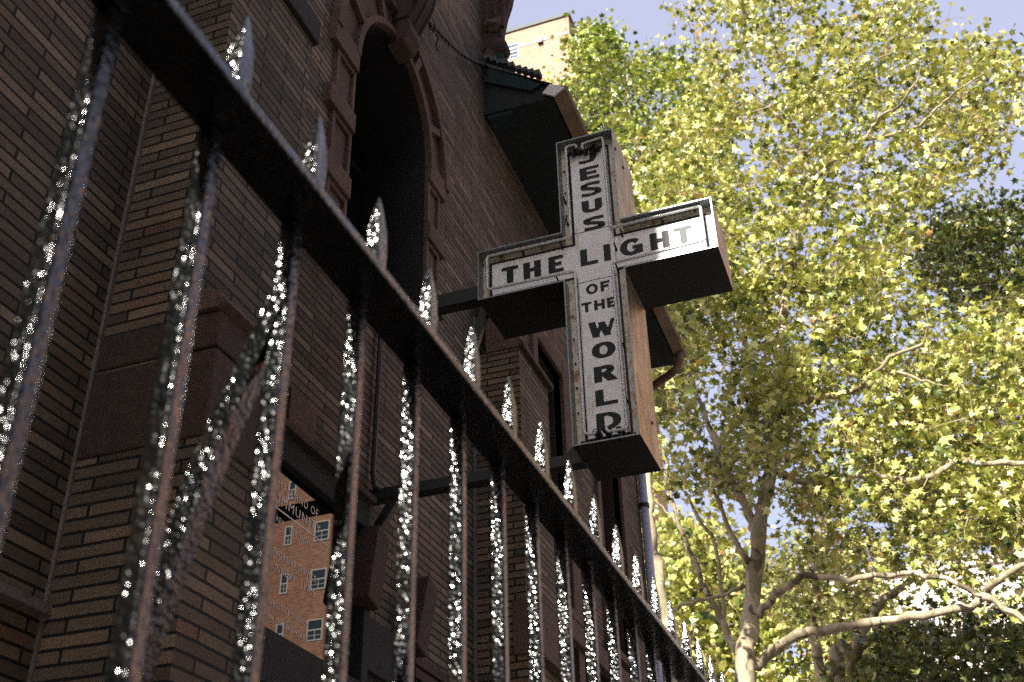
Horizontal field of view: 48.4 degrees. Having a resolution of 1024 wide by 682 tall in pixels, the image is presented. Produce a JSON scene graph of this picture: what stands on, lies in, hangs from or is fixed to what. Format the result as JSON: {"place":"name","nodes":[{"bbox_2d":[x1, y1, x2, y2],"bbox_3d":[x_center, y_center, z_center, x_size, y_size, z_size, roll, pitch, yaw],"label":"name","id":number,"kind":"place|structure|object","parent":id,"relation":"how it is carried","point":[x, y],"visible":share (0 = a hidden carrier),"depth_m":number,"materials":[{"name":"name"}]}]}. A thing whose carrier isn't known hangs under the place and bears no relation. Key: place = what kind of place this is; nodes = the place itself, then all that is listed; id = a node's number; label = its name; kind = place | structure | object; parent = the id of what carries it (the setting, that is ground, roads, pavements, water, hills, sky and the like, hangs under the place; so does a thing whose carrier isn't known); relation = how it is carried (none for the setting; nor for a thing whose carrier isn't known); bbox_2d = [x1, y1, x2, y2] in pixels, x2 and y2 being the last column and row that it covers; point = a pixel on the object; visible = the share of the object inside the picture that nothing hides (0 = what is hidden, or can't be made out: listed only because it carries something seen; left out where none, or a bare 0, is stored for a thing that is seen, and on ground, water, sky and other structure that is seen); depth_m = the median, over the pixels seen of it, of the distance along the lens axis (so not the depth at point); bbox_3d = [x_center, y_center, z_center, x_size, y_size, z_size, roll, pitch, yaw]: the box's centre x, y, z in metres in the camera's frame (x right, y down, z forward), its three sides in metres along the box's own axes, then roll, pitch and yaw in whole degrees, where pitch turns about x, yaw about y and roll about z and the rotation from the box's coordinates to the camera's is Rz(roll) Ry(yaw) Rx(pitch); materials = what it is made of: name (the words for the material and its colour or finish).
{"place":"outdoors","nodes":[
{"label":"outdoors","id":0,"kind":"place"},
{"bbox_2d":[507,0,1023,677],"label":"sky","id":1,"kind":"structure","parent":0,"point":[642,16],"materials":[{"name":"blue"}]},
{"label":"ground","id":2,"kind":"structure","parent":0,"visible":0},
{"bbox_2d":[0,0,686,681],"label":"brick church","id":3,"kind":"structure","parent":2,"relation":"on","point":[446,154],"depth_m":3.29,"materials":[{"name":"brick"}]},
{"bbox_2d":[259,417,376,681],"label":"notice case","id":4,"kind":"object","parent":3,"relation":"attached to","point":[294,635],"visible":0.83,"depth_m":3.19,"materials":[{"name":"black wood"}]},
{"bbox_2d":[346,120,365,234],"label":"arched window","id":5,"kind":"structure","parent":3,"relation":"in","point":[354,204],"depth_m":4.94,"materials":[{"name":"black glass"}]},
{"bbox_2d":[367,674,380,681],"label":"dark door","id":6,"kind":"structure","parent":3,"relation":"in","point":[369,678],"depth_m":3.43,"materials":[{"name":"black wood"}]},
{"bbox_2d":[428,19,487,67],"bbox_3d":[-0.315,-1.504,5.433,0.060,0.804,1.361,-9,-33,12],"label":"chain","id":7,"kind":"object","parent":3,"relation":"attached to","point":[432,26],"depth_m":5.43,"materials":[{"name":"black metal"}]},
{"bbox_2d":[369,128,732,529],"bbox_3d":[0.101,-0.036,3.845,1.273,1.385,0.270,-12,-34,16],"label":"cross sign","id":8,"kind":"object","parent":3,"relation":"attached to","point":[602,271],"visible":0.97,"depth_m":3.76,"materials":[{"name":"white metal"}]},
{"bbox_2d":[505,11,679,625],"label":"tan brick building","id":9,"kind":"structure","parent":2,"relation":"on","point":[533,45],"depth_m":66.56,"materials":[{"name":"beige brick"}]},
{"bbox_2d":[508,42,518,60],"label":"window","id":10,"kind":"structure","parent":9,"relation":"in","point":[514,54],"depth_m":67.01,"materials":[{"name":"white paint"}]},
{"bbox_2d":[542,8,757,249],"bbox_3d":[3.873,1.298,28.637,6.541,31.424,5.550,-12,-34,16],"label":"plane tree","id":11,"kind":"object","parent":2,"relation":"on","point":[593,56],"visible":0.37,"depth_m":32.95,"materials":[{"name":"green plant"}]},
{"bbox_2d":[634,196,728,681],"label":"plane tree","id":12,"kind":"object","parent":2,"relation":"on","point":[685,315],"visible":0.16,"depth_m":14.83,"materials":[{"name":"green plant"}]},
{"bbox_2d":[641,488,936,681],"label":"plane tree","id":13,"kind":"object","parent":2,"relation":"on","point":[681,583],"visible":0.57,"depth_m":29.86,"materials":[{"name":"green plant"}]},
{"bbox_2d":[726,500,907,681],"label":"plane tree","id":14,"kind":"object","parent":2,"relation":"on","point":[810,602],"visible":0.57,"depth_m":24.03,"materials":[{"name":"green plant"}]},
{"bbox_2d":[622,0,1023,681],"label":"plane tree","id":15,"kind":"object","parent":2,"relation":"on","point":[984,504],"visible":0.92,"depth_m":17.89,"materials":[{"name":"green plant"}]},
{"bbox_2d":[797,549,1023,679],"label":"pale stucco building","id":16,"kind":"structure","parent":2,"relation":"on","point":[924,589],"depth_m":67.56,"materials":[{"name":"beige paint"}]},
{"bbox_2d":[920,618,936,632],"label":"window","id":17,"kind":"structure","parent":16,"relation":"in","point":[934,620],"depth_m":66.95,"materials":[{"name":"white paint"}]},
{"bbox_2d":[806,553,1023,681],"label":"plane tree","id":18,"kind":"object","parent":2,"relation":"on","point":[906,656],"visible":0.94,"depth_m":19.09,"materials":[{"name":"green plant"}]},
{"label":"road","id":19,"kind":"structure","parent":0,"visible":0},
{"bbox_2d":[841,172,1023,565],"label":"plane tree","id":20,"kind":"object","parent":19,"relation":"on","point":[964,271],"visible":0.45,"depth_m":23.93,"materials":[{"name":"green plant"}]},
{"label":"yard soil","id":21,"kind":"structure","parent":0,"visible":0},
{"bbox_2d":[0,0,724,681],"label":"iron fence","id":22,"kind":"object","parent":21,"relation":"on","point":[196,76],"visible":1,"depth_m":0.83,"materials":[{"name":"black metal"}]}
]}

